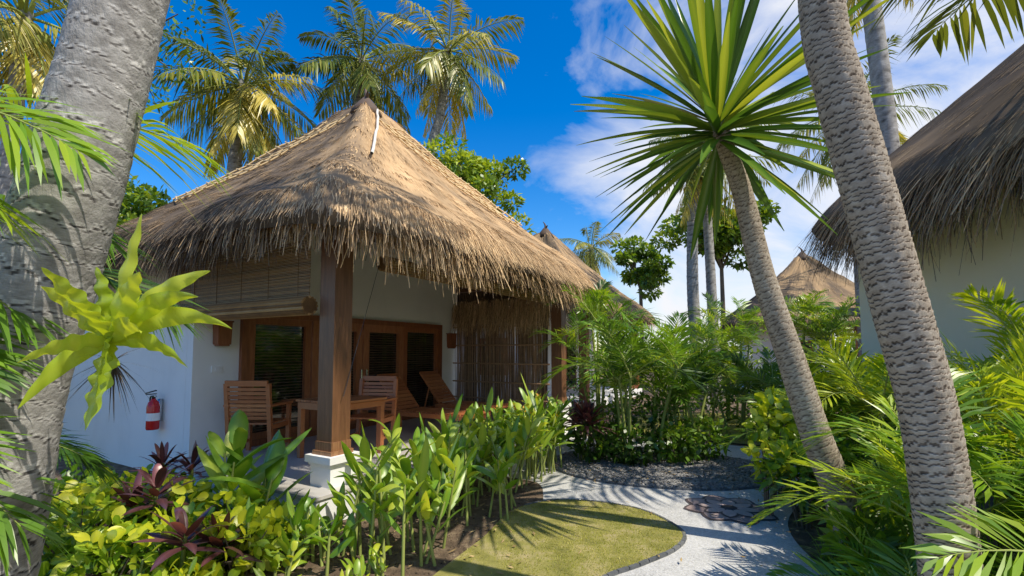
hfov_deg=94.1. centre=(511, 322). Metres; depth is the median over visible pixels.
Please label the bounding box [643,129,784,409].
coconut palm
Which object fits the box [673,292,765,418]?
areca palm
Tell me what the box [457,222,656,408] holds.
thatched bungalow
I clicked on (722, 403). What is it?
hedge
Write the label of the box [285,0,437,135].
coconut palm
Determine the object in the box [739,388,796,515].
croton shrub
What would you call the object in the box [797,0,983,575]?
palm tree
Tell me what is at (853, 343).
background foliage
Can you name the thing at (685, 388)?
areca palm
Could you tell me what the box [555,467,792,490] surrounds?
bed edging
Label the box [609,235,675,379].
broadleaf tree
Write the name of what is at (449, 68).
coconut palm
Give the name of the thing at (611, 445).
shrub
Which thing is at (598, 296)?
areca palm
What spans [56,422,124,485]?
young palm
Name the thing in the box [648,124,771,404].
coconut palm
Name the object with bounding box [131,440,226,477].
cordyline
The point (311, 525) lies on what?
heliconia
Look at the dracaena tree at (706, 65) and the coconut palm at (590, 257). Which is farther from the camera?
the coconut palm at (590, 257)
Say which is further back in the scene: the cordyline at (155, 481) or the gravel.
the gravel
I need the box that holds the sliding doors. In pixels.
[238,315,441,447]
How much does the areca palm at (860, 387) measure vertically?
1.863 m
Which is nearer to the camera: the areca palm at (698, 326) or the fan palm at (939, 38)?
the fan palm at (939, 38)
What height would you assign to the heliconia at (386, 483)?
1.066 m
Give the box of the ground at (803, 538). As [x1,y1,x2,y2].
[42,355,1016,575]
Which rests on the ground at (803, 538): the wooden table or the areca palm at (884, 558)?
the areca palm at (884, 558)
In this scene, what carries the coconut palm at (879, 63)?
on the ground at (803, 538)
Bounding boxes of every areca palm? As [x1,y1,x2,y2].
[527,279,663,446]
[540,280,739,465]
[612,329,742,452]
[639,314,765,426]
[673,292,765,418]
[674,352,786,438]
[711,345,864,424]
[717,358,877,477]
[742,289,860,373]
[745,364,1023,570]
[765,501,1023,575]
[778,332,982,499]
[864,276,1023,559]
[890,406,1023,575]
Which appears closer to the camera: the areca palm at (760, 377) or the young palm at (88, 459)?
the young palm at (88, 459)
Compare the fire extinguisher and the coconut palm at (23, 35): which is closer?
the fire extinguisher
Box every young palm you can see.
[0,53,232,575]
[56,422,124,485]
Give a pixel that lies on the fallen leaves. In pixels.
(543, 511)
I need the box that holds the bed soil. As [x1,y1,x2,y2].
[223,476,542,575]
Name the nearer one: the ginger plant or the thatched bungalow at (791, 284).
the ginger plant
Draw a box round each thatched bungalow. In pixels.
[60,89,596,527]
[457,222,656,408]
[719,247,860,390]
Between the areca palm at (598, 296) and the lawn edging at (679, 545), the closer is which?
the lawn edging at (679, 545)
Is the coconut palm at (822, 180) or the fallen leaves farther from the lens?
the coconut palm at (822, 180)
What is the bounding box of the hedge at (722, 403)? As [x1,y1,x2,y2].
[566,293,861,429]
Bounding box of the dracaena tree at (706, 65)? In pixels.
[570,0,910,542]
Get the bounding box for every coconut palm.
[0,0,149,199]
[0,0,169,575]
[152,0,348,179]
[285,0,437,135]
[361,0,525,154]
[559,221,620,373]
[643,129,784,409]
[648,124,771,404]
[770,33,947,356]
[847,0,913,155]
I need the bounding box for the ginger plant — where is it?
[197,409,312,507]
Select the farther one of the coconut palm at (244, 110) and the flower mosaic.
the coconut palm at (244, 110)
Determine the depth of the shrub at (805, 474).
4.40 m
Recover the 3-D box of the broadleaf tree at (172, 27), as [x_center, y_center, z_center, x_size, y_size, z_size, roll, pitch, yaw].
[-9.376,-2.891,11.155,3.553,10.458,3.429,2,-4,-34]
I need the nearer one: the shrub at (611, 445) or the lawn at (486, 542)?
the lawn at (486, 542)
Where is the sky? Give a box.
[0,0,1023,352]
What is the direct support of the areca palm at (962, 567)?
on the ground at (803, 538)
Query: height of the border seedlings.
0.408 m
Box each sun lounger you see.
[377,373,490,431]
[419,371,515,419]
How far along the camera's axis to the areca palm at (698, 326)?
10.73 m
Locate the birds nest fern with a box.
[18,214,231,429]
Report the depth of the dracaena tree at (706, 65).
3.92 m
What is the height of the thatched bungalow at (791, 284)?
6.262 m
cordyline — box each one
[98,463,205,526]
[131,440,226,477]
[133,505,263,573]
[560,394,620,459]
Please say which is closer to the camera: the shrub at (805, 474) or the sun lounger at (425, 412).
the shrub at (805, 474)
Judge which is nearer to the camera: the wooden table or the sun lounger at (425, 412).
the wooden table
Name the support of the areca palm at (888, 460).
on the ground at (803, 538)
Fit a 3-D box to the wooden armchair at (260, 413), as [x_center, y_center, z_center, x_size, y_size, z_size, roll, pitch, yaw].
[-3.330,1.231,6.263,0.610,0.977,0.625,0,-4,2]
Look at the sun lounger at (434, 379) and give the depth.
9.46 m
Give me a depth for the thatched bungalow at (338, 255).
6.62 m
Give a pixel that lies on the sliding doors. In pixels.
(283, 352)
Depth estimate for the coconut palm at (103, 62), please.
1.65 m
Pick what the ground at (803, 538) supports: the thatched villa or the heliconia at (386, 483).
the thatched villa
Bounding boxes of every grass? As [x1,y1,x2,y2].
[635,412,850,442]
[790,525,846,573]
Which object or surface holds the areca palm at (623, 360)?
on the gravel
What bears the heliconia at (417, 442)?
on the bed soil
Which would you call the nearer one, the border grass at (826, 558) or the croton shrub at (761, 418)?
the border grass at (826, 558)
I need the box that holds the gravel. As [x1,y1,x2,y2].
[554,446,784,489]
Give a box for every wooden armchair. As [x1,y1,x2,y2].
[223,380,292,449]
[350,376,397,450]
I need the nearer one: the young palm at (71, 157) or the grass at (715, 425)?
the young palm at (71, 157)
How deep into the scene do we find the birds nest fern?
1.47 m
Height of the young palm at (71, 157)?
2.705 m
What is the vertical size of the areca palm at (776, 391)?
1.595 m
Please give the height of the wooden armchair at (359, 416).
0.977 m
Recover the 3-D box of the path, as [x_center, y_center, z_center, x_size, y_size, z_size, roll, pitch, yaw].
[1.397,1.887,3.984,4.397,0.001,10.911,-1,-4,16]
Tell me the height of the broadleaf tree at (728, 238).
8.445 m
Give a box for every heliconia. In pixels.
[224,481,360,575]
[326,415,523,575]
[350,388,574,519]
[466,375,583,495]
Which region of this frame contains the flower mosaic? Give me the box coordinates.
[683,495,778,524]
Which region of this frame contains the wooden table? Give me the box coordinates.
[296,395,386,457]
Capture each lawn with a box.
[433,500,682,575]
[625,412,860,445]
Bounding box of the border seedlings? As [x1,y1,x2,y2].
[59,525,391,575]
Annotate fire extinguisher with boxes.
[145,390,162,429]
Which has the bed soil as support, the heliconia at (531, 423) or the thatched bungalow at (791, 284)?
the heliconia at (531, 423)
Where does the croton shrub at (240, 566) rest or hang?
on the bed soil
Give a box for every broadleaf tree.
[52,0,206,116]
[116,175,174,226]
[420,131,536,395]
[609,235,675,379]
[648,197,780,352]
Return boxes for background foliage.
[594,327,854,381]
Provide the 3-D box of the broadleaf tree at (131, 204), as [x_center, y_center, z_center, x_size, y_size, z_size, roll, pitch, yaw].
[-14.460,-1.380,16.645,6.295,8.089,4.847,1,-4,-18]
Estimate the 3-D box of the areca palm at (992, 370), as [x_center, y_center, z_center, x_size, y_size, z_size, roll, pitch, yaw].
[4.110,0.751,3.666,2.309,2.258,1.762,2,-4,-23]
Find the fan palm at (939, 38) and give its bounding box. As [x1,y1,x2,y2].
[847,0,1023,65]
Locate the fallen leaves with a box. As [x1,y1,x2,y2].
[319,449,823,575]
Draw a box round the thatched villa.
[793,44,1023,470]
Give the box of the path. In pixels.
[512,437,829,575]
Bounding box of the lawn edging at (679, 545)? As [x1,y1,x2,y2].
[524,498,686,575]
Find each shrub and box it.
[38,466,312,575]
[565,392,735,466]
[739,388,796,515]
[752,397,1023,575]
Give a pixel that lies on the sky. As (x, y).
(536, 120)
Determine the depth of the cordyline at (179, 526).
3.21 m
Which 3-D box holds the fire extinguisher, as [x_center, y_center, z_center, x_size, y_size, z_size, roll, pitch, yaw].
[-4.786,1.161,6.375,0.179,0.523,0.167,1,-4,-18]
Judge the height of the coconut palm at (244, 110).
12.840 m
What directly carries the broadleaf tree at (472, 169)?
on the ground at (803, 538)

